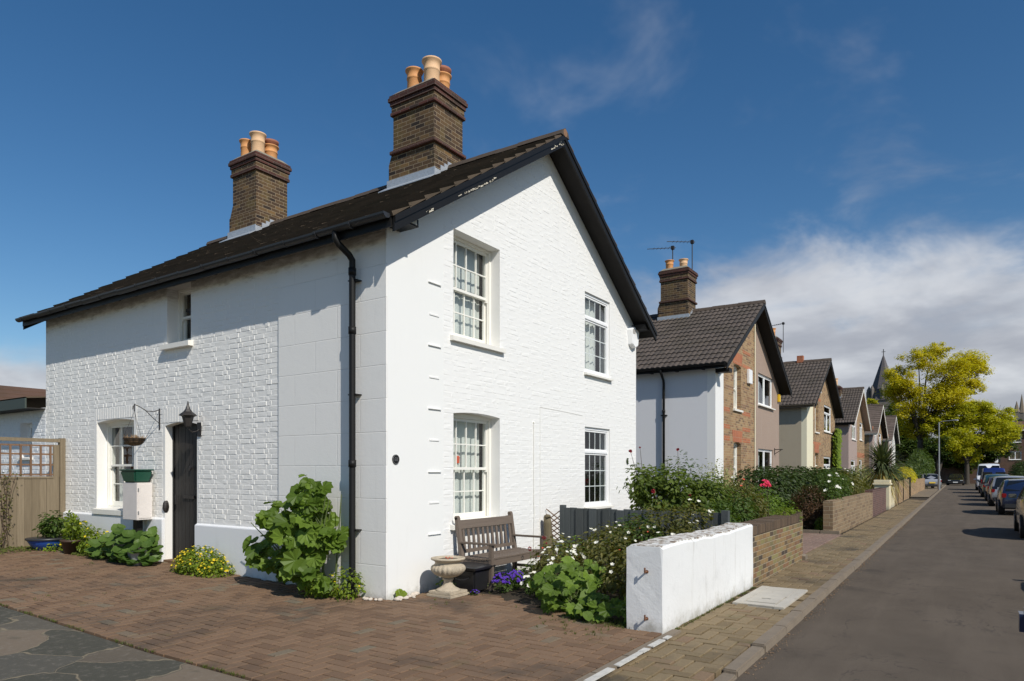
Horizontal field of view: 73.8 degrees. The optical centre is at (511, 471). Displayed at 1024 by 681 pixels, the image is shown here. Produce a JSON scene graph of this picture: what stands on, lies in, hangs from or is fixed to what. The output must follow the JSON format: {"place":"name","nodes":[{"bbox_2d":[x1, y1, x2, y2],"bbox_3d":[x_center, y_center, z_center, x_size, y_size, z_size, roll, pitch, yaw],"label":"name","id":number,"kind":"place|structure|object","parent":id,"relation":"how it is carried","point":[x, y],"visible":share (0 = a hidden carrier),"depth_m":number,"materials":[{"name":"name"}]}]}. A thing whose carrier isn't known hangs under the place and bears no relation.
{"place":"outdoors","nodes":[
{"label":"outdoors","id":0,"kind":"place"},
{"bbox_2d":[0,606,248,680],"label":"crazy paving","id":1,"kind":"structure","parent":0,"point":[32,648],"depth_m":5.81,"materials":[{"name":"stone"}]},
{"bbox_2d":[0,547,661,680],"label":"driveway","id":2,"kind":"structure","parent":0,"point":[184,618],"depth_m":7.02,"materials":[{"name":"brown brick"}]},
{"bbox_2d":[25,510,68,550],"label":"potted plant","id":3,"kind":"object","parent":2,"relation":"on","point":[49,532],"visible":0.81,"depth_m":12.31,"materials":[{"name":"green plant"}]},
{"bbox_2d":[0,546,110,558],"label":"ground cover","id":4,"kind":"object","parent":2,"relation":"on","point":[30,548],"visible":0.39,"depth_m":12.13,"materials":[{"name":"green plant"}]},
{"bbox_2d":[58,510,87,554],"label":"potted plant","id":5,"kind":"object","parent":2,"relation":"on","point":[71,529],"visible":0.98,"depth_m":11.93,"materials":[{"name":"green plant"}]},
{"bbox_2d":[84,523,163,566],"bbox_3d":[-6.337,1.190,11.268,1.817,0.695,0.853,0,0,34],"label":"shrub","id":6,"kind":"object","parent":2,"relation":"on","point":[132,547],"visible":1,"depth_m":10.94,"materials":[{"name":"green plant"}]},
{"bbox_2d":[123,482,151,531],"bbox_3d":[-6.288,0.840,11.464,0.474,1.320,0.255,0,0,34],"label":"cabinet","id":7,"kind":"object","parent":2,"relation":"on","point":[137,503],"visible":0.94,"depth_m":11.36,"materials":[{"name":"white paint"}]},
{"bbox_2d":[119,469,153,481],"bbox_3d":[-6.304,0.067,11.454,0.504,0.218,0.330,0,0,34],"label":"tub","id":8,"kind":"object","parent":7,"relation":"on","point":[136,475],"visible":1,"depth_m":11.33,"materials":[{"name":"green plastic"}]},
{"bbox_2d":[242,474,348,596],"bbox_3d":[-2.947,0.809,8.894,1.854,1.562,0.787,0,0,34],"label":"hollyhock","id":9,"kind":"object","parent":2,"relation":"on","point":[306,534],"visible":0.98,"depth_m":8.60,"materials":[{"name":"green plant"}]},
{"bbox_2d":[426,555,469,598],"bbox_3d":[-0.827,1.353,8.834,0.455,0.495,0.452,0,0,34],"label":"urn","id":10,"kind":"object","parent":2,"relation":"on","point":[447,568],"visible":1,"depth_m":8.70,"materials":[{"name":"stone"}]},
{"bbox_2d":[2,570,776,678],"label":"bed soil","id":11,"kind":"structure","parent":0,"point":[521,595],"depth_m":8.97,"materials":[{"name":"soil"}]},
{"bbox_2d":[31,520,114,556],"bbox_3d":[-7.832,1.208,12.228,2.516,0.647,0.832,0,0,34],"label":"flower clump","id":12,"kind":"object","parent":11,"relation":"on","point":[85,534],"visible":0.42,"depth_m":12.03,"materials":[{"name":"green plant"}]},
{"bbox_2d":[169,545,235,577],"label":"flower clump","id":13,"kind":"object","parent":11,"relation":"on","point":[221,566],"visible":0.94,"depth_m":10.05,"materials":[{"name":"yellow plant"}]},
{"bbox_2d":[298,566,365,599],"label":"shrub","id":14,"kind":"object","parent":11,"relation":"on","point":[337,593],"visible":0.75,"depth_m":8.55,"materials":[{"name":"green plant"}]},
{"bbox_2d":[0,561,755,677],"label":"grass tufts","id":15,"kind":"object","parent":11,"relation":"on","point":[619,623],"visible":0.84,"depth_m":7.16,"materials":[{"name":"plant"}]},
{"bbox_2d":[453,562,495,592],"bbox_3d":[-0.560,1.419,9.216,0.510,0.362,0.478,0,0,34],"label":"planter","id":16,"kind":"object","parent":11,"relation":"on","point":[473,575],"visible":0.75,"depth_m":9.07,"materials":[{"name":"black plastic"}]},
{"bbox_2d":[435,561,540,588],"bbox_3d":[-0.229,1.472,9.500,1.783,0.365,0.463,0,0,-32],"label":"shrub","id":17,"kind":"object","parent":11,"relation":"on","point":[518,576],"visible":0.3,"depth_m":9.65,"materials":[{"name":"green plant"}]},
{"bbox_2d":[454,511,546,591],"bbox_3d":[-0.135,1.119,9.941,0.695,1.003,1.400,0,0,34],"label":"bench","id":18,"kind":"object","parent":11,"relation":"on","point":[514,554],"visible":0.82,"depth_m":9.87,"materials":[{"name":"brown wood"}]},
{"bbox_2d":[492,569,525,592],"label":"flower clump","id":19,"kind":"object","parent":11,"relation":"on","point":[504,577],"visible":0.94,"depth_m":9.16,"materials":[{"name":"purple plant"}]},
{"bbox_2d":[520,571,536,597],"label":"white daisy","id":20,"kind":"object","parent":11,"relation":"on","point":[527,587],"visible":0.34,"depth_m":8.83,"materials":[{"name":"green plant"}]},
{"bbox_2d":[543,514,552,559],"bbox_3d":[0.610,1.183,11.528,0.156,0.937,0.194,0,0,34],"label":"post","id":21,"kind":"object","parent":11,"relation":"on","point":[547,526],"visible":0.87,"depth_m":11.47,"materials":[{"name":"brown wood"}]},
{"bbox_2d":[528,556,626,626],"bbox_3d":[0.781,1.368,7.720,1.021,0.678,1.626,0,0,-11],"label":"mallow","id":22,"kind":"object","parent":11,"relation":"on","point":[553,592],"visible":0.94,"depth_m":7.69,"materials":[{"name":"green plant"}]},
{"bbox_2d":[557,535,614,563],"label":"shrub","id":23,"kind":"object","parent":11,"relation":"on","point":[577,546],"visible":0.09,"depth_m":10.51,"materials":[{"name":"green plant"}]},
{"bbox_2d":[530,498,717,599],"bbox_3d":[1.366,0.999,9.282,2.381,1.239,2.977,0,0,34],"label":"rose","id":24,"kind":"object","parent":11,"relation":"on","point":[602,557],"visible":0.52,"depth_m":9.21,"materials":[{"name":"green plant"}]},
{"bbox_2d":[611,512,664,557],"bbox_3d":[1.872,1.098,9.787,0.858,1.012,1.258,0,0,-13],"label":"shrub","id":25,"kind":"object","parent":11,"relation":"on","point":[626,525],"visible":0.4,"depth_m":9.74,"materials":[{"name":"green plant"}]},
{"bbox_2d":[560,505,729,566],"bbox_3d":[2.019,1.105,10.812,2.820,1.090,0.150,0,0,34],"label":"fence","id":26,"kind":"object","parent":11,"relation":"on","point":[576,521],"visible":0.33,"depth_m":11.16,"materials":[{"name":"wood"}]},
{"bbox_2d":[546,508,559,560],"bbox_3d":[0.715,1.093,11.622,0.320,0.928,0.018,0,0,34],"label":"trellis","id":27,"kind":"object","parent":26,"relation":"attached to","point":[555,526],"visible":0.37,"depth_m":11.60,"materials":[{"name":"brown wood"}]},
{"bbox_2d":[616,446,740,521],"bbox_3d":[3.142,0.584,11.898,1.989,2.041,2.548,0,0,34],"label":"rose bush","id":28,"kind":"object","parent":11,"relation":"on","point":[643,486],"visible":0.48,"depth_m":11.55,"materials":[{"name":"green plant"}]},
{"bbox_2d":[0,0,1023,462],"label":"sky","id":29,"kind":"structure","parent":0,"point":[854,169],"materials":[{"name":"blue"}]},
{"bbox_2d":[597,499,925,680],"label":"pavement","id":30,"kind":"structure","parent":0,"point":[688,653],"depth_m":7.33,"materials":[{"name":"stone"}]},
{"bbox_2d":[583,635,671,680],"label":"painted line","id":31,"kind":"object","parent":30,"relation":"on","point":[600,674],"visible":1,"depth_m":5.75,"materials":[{"name":"paint"}]},
{"bbox_2d":[732,586,807,609],"bbox_3d":[3.399,1.633,8.924,0.610,0.043,1.490,0,0,34],"label":"manhole cover","id":32,"kind":"object","parent":30,"relation":"on","point":[769,597],"visible":0.89,"depth_m":8.75,"materials":[{"name":"concrete"}]},
{"bbox_2d":[803,511,822,529],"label":"garden soil","id":33,"kind":"structure","parent":0,"point":[809,525],"depth_m":19.98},
{"bbox_2d":[698,490,758,522],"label":"shrub","id":34,"kind":"object","parent":33,"relation":"on","point":[736,511],"visible":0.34,"depth_m":11.25,"materials":[{"name":"green plant"}]},
{"bbox_2d":[720,479,771,520],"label":"shrub","id":35,"kind":"object","parent":33,"relation":"on","point":[761,505],"visible":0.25,"depth_m":12.47,"materials":[{"name":"green plant"}]},
{"bbox_2d":[745,486,797,516],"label":"shrub","id":36,"kind":"object","parent":33,"relation":"on","point":[773,499],"visible":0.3,"depth_m":17.23,"materials":[{"name":"green plant"}]},
{"bbox_2d":[730,464,856,516],"bbox_3d":[10.164,0.678,23.462,1.432,1.854,14.535,0,0,36],"label":"hedge","id":37,"kind":"object","parent":33,"relation":"on","point":[786,486],"visible":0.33,"depth_m":19.69,"materials":[{"name":"green plant"}]},
{"bbox_2d":[788,484,829,528],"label":"shrub","id":38,"kind":"object","parent":33,"relation":"on","point":[810,513],"visible":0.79,"depth_m":19.03,"materials":[{"name":"brown plant"}]},
{"bbox_2d":[814,516,822,529],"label":"shrub","id":39,"kind":"object","parent":33,"relation":"on","point":[817,523],"visible":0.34,"depth_m":18.20,"materials":[{"name":"green plant"}]},
{"bbox_2d":[803,529,839,533],"bbox_3d":[7.053,1.587,18.447,3.280,0.125,0.100,0,0,34],"label":"drive edging","id":40,"kind":"object","parent":33,"relation":"on","point":[821,531],"visible":0.16,"depth_m":17.74,"materials":[{"name":"concrete"}]},
{"bbox_2d":[811,467,853,510],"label":"shrub","id":41,"kind":"object","parent":33,"relation":"on","point":[832,485],"visible":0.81,"depth_m":19.93,"materials":[{"name":"green plant"}]},
{"bbox_2d":[823,492,872,533],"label":"garden wall","id":42,"kind":"structure","parent":33,"relation":"on","point":[857,510],"depth_m":19.80,"materials":[{"name":"brick"}]},
{"bbox_2d":[837,470,869,494],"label":"shrub","id":43,"kind":"object","parent":33,"relation":"on","point":[857,485],"visible":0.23,"depth_m":24.71,"materials":[{"name":"green plant"}]},
{"bbox_2d":[850,465,871,482],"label":"shrub","id":44,"kind":"object","parent":33,"relation":"on","point":[858,470],"visible":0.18,"depth_m":38.09,"materials":[{"name":"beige plant"}]},
{"bbox_2d":[852,438,919,505],"bbox_3d":[17.422,0.265,32.176,3.577,3.770,3.598,0,0,34],"label":"palm","id":45,"kind":"object","parent":33,"relation":"on","point":[881,463],"visible":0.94,"depth_m":31.81,"materials":[{"name":"green plant"}]},
{"bbox_2d":[898,467,917,482],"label":"hedge","id":46,"kind":"object","parent":33,"relation":"on","point":[913,476],"visible":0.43,"depth_m":46.18,"materials":[{"name":"yellow plant"}]},
{"bbox_2d":[890,448,935,487],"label":"shrub","id":47,"kind":"object","parent":33,"relation":"on","point":[921,460],"visible":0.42,"depth_m":67.51,"materials":[{"name":"green plant"}]},
{"bbox_2d":[803,533,840,553],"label":"driveway","id":48,"kind":"structure","parent":0,"point":[812,541],"depth_m":16.12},
{"bbox_2d":[663,450,708,489],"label":"shrub","id":49,"kind":"object","parent":48,"relation":"on","point":[692,466],"visible":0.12,"depth_m":14.89,"materials":[{"name":"green plant"}]},
{"bbox_2d":[695,458,745,496],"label":"shrub","id":50,"kind":"object","parent":48,"relation":"on","point":[716,467],"visible":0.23,"depth_m":15.80,"materials":[{"name":"beige plant"}]},
{"bbox_2d":[730,487,941,610],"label":"pavement bed","id":51,"kind":"object","parent":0,"point":[918,498],"visible":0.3,"depth_m":41.13,"materials":[{"name":"concrete"}]},
{"bbox_2d":[575,629,680,680],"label":"edging","id":52,"kind":"object","parent":51,"relation":"on","point":[673,632],"visible":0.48,"depth_m":5.98,"materials":[{"name":"concrete"}]},
{"bbox_2d":[739,511,807,585],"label":"garden wall","id":53,"kind":"structure","parent":51,"relation":"on","point":[777,543],"depth_m":10.88,"materials":[{"name":"brick"}]},
{"bbox_2d":[775,507,802,521],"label":"creeper","id":54,"kind":"object","parent":53,"relation":"on","point":[786,509],"visible":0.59,"depth_m":12.22,"materials":[{"name":"green plant"}]},
{"bbox_2d":[872,480,891,509],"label":"gate pillar","id":55,"kind":"structure","parent":51,"relation":"on","point":[886,484],"depth_m":30.12,"materials":[{"name":"beige paint"}]},
{"bbox_2d":[735,483,1023,680],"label":"road","id":56,"kind":"structure","parent":0,"point":[934,591],"depth_m":8.31,"materials":[{"name":"asphalt"}]},
{"bbox_2d":[32,513,917,680],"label":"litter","id":57,"kind":"object","parent":56,"relation":"on","point":[710,616],"visible":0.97,"depth_m":7.35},
{"bbox_2d":[713,484,946,680],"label":"kerb","id":58,"kind":"structure","parent":56,"relation":"on","point":[761,645],"depth_m":7.75,"materials":[{"name":"concrete"}]},
{"bbox_2d":[946,474,965,484],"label":"parked car","id":59,"kind":"object","parent":56,"relation":"on","point":[955,478],"visible":0.98,"depth_m":85.97,"materials":[{"name":"black paint"}]},
{"bbox_2d":[915,400,1023,484],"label":"tree","id":60,"kind":"object","parent":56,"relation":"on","point":[1001,427],"visible":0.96,"depth_m":91.12,"materials":[{"name":"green plant"}]},
{"bbox_2d":[974,464,999,489],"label":"parked van","id":61,"kind":"object","parent":56,"relation":"on","point":[980,467],"visible":0.31,"depth_m":62.77,"materials":[{"name":"white paint"}]},
{"bbox_2d":[982,477,992,500],"bbox_3d":[29.105,0.980,40.477,2.040,1.440,4.148,0,0,34],"label":"parked car","id":62,"kind":"object","parent":56,"relation":"on","point":[987,488],"visible":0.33,"depth_m":39.79,"materials":[{"name":"grey paint"}]},
{"bbox_2d":[976,468,1005,492],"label":"parked van","id":63,"kind":"object","parent":56,"relation":"on","point":[984,471],"visible":0.33,"depth_m":52.84,"materials":[{"name":"blue paint"}]},
{"bbox_2d":[978,474,1007,496],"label":"parked car","id":64,"kind":"object","parent":56,"relation":"on","point":[985,479],"visible":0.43,"depth_m":45.51,"materials":[{"name":"teal paint"}]},
{"bbox_2d":[984,475,1023,505],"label":"parked car","id":65,"kind":"object","parent":56,"relation":"on","point":[992,493],"visible":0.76,"depth_m":33.70,"materials":[{"name":"silver metal"}]},
{"bbox_2d":[992,478,1023,513],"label":"parked car","id":66,"kind":"object","parent":56,"relation":"on","point":[1004,501],"visible":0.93,"depth_m":26.71,"materials":[{"name":"blue paint"}]},
{"bbox_2d":[1008,487,1023,537],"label":"parked car","id":67,"kind":"object","parent":56,"relation":"on","point":[1018,519],"visible":1,"depth_m":18.27,"materials":[{"name":"grey paint"}]},
{"bbox_2d":[1018,611,1023,631],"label":"parked car","id":68,"kind":"object","parent":56,"relation":"on","point":[1021,621],"visible":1,"depth_m":3.07,"materials":[{"name":"blue paint"}]},
{"bbox_2d":[910,484,944,496],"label":"pavement","id":69,"kind":"structure","parent":0,"point":[928,492],"depth_m":53.54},
{"bbox_2d":[918,473,941,488],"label":"parked car","id":70,"kind":"object","parent":69,"relation":"on","point":[931,480],"visible":0.54,"depth_m":65.94,"materials":[{"name":"silver metal"}]},
{"bbox_2d":[924,435,955,470],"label":"tree","id":71,"kind":"object","parent":69,"relation":"on","point":[944,456],"visible":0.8,"depth_m":90.07,"materials":[{"name":"green plant"}]},
{"bbox_2d":[938,420,957,489],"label":"street lamp","id":72,"kind":"object","parent":69,"relation":"on","point":[939,452],"visible":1,"depth_m":62.05,"materials":[{"name":"metal"}]},
{"label":"ground","id":73,"kind":"structure","parent":0,"visible":0},
{"bbox_2d":[0,396,45,475],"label":"extension","id":74,"kind":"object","parent":73,"relation":"on","point":[22,417],"visible":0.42,"depth_m":14.35,"materials":[{"name":"white brick"}]},
{"bbox_2d":[0,385,45,399],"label":"roof","id":75,"kind":"structure","parent":74,"relation":"on","point":[8,392],"depth_m":29.48,"materials":[{"name":"brown tile"}]},
{"bbox_2d":[28,424,31,456],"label":"window","id":76,"kind":"structure","parent":74,"relation":"in","point":[29,425],"depth_m":14.52,"materials":[{"name":"glass"}]},
{"bbox_2d":[0,437,65,547],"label":"fence","id":77,"kind":"object","parent":73,"relation":"on","point":[33,496],"visible":0.8,"depth_m":12.82,"materials":[{"name":"brown wood"}]},
{"bbox_2d":[0,471,21,548],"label":"vine","id":78,"kind":"object","parent":77,"relation":"attached to","point":[9,517],"visible":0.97,"depth_m":12.39,"materials":[{"name":"green plant"}]},
{"bbox_2d":[15,55,656,599],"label":"house","id":79,"kind":"structure","parent":73,"relation":"on","point":[425,345],"depth_m":10.67,"materials":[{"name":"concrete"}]},
{"bbox_2d":[107,420,133,507],"bbox_3d":[-6.791,-0.115,12.723,1.780,1.950,0.832,0,0,34],"label":"window","id":80,"kind":"structure","parent":79,"relation":"in","point":[120,455],"depth_m":12.76,"materials":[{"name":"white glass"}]},
{"bbox_2d":[122,411,147,445],"bbox_3d":[-6.129,-0.701,11.078,0.360,0.561,0.356,0,0,34],"label":"hanging basket","id":81,"kind":"object","parent":79,"relation":"hanging from","point":[133,441],"visible":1,"depth_m":10.98,"materials":[{"name":"wicker"}]},
{"bbox_2d":[178,288,190,341],"bbox_3d":[-5.087,-2.570,11.611,1.170,1.320,0.832,0,0,34],"label":"window","id":82,"kind":"structure","parent":79,"relation":"in","point":[184,296],"depth_m":11.45,"materials":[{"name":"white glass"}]},
{"bbox_2d":[172,423,196,560],"bbox_3d":[-5.299,0.340,11.194,0.920,2.320,0.116,0,0,34],"label":"door","id":83,"kind":"structure","parent":79,"relation":"in","point":[184,442],"depth_m":11.29,"materials":[{"name":"black paint"}]},
{"bbox_2d":[453,235,490,344],"bbox_3d":[-0.995,-2.680,10.431,0.832,1.900,1.630,0,0,34],"label":"window","id":84,"kind":"structure","parent":79,"relation":"in","point":[471,262],"depth_m":10.48,"materials":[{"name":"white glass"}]},
{"bbox_2d":[453,413,490,521],"bbox_3d":[-0.995,-0.045,10.431,0.832,1.950,1.630,0,0,34],"label":"window","id":85,"kind":"structure","parent":79,"relation":"in","point":[471,433],"depth_m":10.48,"materials":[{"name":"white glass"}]},
{"bbox_2d":[585,292,607,377],"bbox_3d":[1.337,-2.660,13.623,0.778,1.920,1.570,0,0,34],"label":"window","id":86,"kind":"structure","parent":79,"relation":"in","point":[592,322],"depth_m":13.59,"materials":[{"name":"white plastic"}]},
{"bbox_2d":[585,427,607,505],"bbox_3d":[1.337,-0.095,13.623,0.778,1.910,1.570,0,0,34],"label":"window","id":87,"kind":"structure","parent":79,"relation":"in","point":[592,452],"depth_m":14.25,"materials":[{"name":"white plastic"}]},
{"bbox_2d":[626,522,752,633],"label":"garden wall","id":88,"kind":"structure","parent":73,"relation":"on","point":[675,581],"depth_m":7.34,"materials":[{"name":"white paint"}]},
{"bbox_2d":[636,240,791,507],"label":"house","id":89,"kind":"structure","parent":73,"relation":"on","point":[712,384],"depth_m":21.48,"materials":[{"name":"paint"}]},
{"bbox_2d":[734,366,736,408],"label":"window","id":90,"kind":"structure","parent":89,"relation":"in","point":[735,369],"depth_m":22.23,"materials":[{"name":"white glass"}]},
{"bbox_2d":[734,443,736,484],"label":"window","id":91,"kind":"structure","parent":89,"relation":"in","point":[735,445],"depth_m":22.23,"materials":[{"name":"white glass"}]},
{"bbox_2d":[758,373,771,407],"bbox_3d":[8.908,-2.940,25.168,0.772,1.500,2.680,0,0,34],"label":"window","id":92,"kind":"structure","parent":89,"relation":"in","point":[761,381],"depth_m":25.81,"materials":[{"name":"white plastic"}]},
{"bbox_2d":[758,449,771,480],"bbox_3d":[8.908,-0.110,25.168,0.772,1.800,2.680,0,0,34],"label":"window","id":93,"kind":"structure","parent":89,"relation":"in","point":[761,452],"depth_m":25.81,"materials":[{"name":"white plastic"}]},
{"bbox_2d":[772,322,843,493],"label":"house","id":94,"kind":"structure","parent":73,"relation":"on","point":[810,410],"depth_m":33.36,"materials":[{"name":"paint"}]},
{"bbox_2d":[824,405,829,431],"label":"window","id":95,"kind":"structure","parent":94,"relation":"in","point":[826,409],"depth_m":36.53,"materials":[{"name":"white plastic"}]},
{"bbox_2d":[832,428,841,470],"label":"ivy","id":96,"kind":"object","parent":94,"relation":"attached to","point":[837,450],"visible":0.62,"depth_m":37.40,"materials":[{"name":"green plant"}]},
{"bbox_2d":[835,378,870,471],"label":"house","id":97,"kind":"structure","parent":73,"relation":"on","point":[854,425],"depth_m":45.83,"materials":[{"name":"brown tile"}]},
{"bbox_2d":[865,487,885,516],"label":"garden wall","id":98,"kind":"structure","parent":73,"relation":"on","point":[879,500],"depth_m":26.91,"materials":[{"name":"pink brick"}]},
{"bbox_2d":[864,404,887,476],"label":"house","id":99,"kind":"structure","parent":73,"relation":"on","point":[876,412],"depth_m":56.97,"materials":[{"name":"grey tile"}]},
{"bbox_2d":[866,349,902,439],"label":"church","id":100,"kind":"structure","parent":73,"relation":"on","point":[877,386],"depth_m":149.10,"materials":[{"name":"grey stone"}]},
{"bbox_2d":[883,415,899,466],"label":"house","id":101,"kind":"structure","parent":73,"relation":"on","point":[892,429],"depth_m":69.92,"materials":[{"name":"grey tile"}]},
{"bbox_2d":[904,479,908,499],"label":"garden wall","id":102,"kind":"structure","parent":73,"relation":"on","point":[906,495],"depth_m":42.02,"materials":[{"name":"yellow brick"}]},
{"bbox_2d":[911,479,917,495],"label":"garden wall","id":103,"kind":"structure","parent":73,"relation":"on","point":[914,490],"depth_m":49.34,"materials":[{"name":"yellow brick"}]},
{"bbox_2d":[882,403,956,462],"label":"tree","id":104,"kind":"object","parent":73,"relation":"on","point":[909,446],"visible":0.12,"depth_m":110.66,"materials":[{"name":"green plant"}]},
{"bbox_2d":[918,478,924,491],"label":"garden wall","id":105,"kind":"structure","parent":73,"relation":"on","point":[921,485],"depth_m":58.87,"materials":[{"name":"yellow brick"}]},
{"bbox_2d":[875,342,994,465],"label":"tree","id":106,"kind":"object","parent":73,"relation":"on","point":[940,396],"visible":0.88,"depth_m":94.06,"materials":[{"name":"yellow plant"}]},
{"bbox_2d":[897,463,1023,483],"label":"garden wall","id":107,"kind":"structure","parent":73,"relation":"on","point":[945,472],"depth_m":99.50,"materials":[{"name":"brown brick"}]},
{"bbox_2d":[931,441,1021,473],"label":"hedge","id":108,"kind":"object","parent":73,"relation":"on","point":[990,457],"visible":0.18,"depth_m":97.92,"materials":[{"name":"green plant"}]},
{"bbox_2d":[998,421,1023,462],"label":"flats","id":109,"kind":"structure","parent":73,"relation":"on","point":[1019,454],"depth_m":108.96,"materials":[{"name":"brown brick"}]},
{"bbox_2d":[1008,460,1023,475],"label":"hedge","id":110,"kind":"object","parent":73,"relation":"on","point":[1017,470],"visible":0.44,"depth_m":78.12,"materials":[{"name":"green plant"}]},
{"bbox_2d":[1014,395,1023,420],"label":"church","id":111,"kind":"structure","parent":73,"relation":"on","point":[1019,413],"depth_m":253.02,"materials":[{"name":"grey stone"}]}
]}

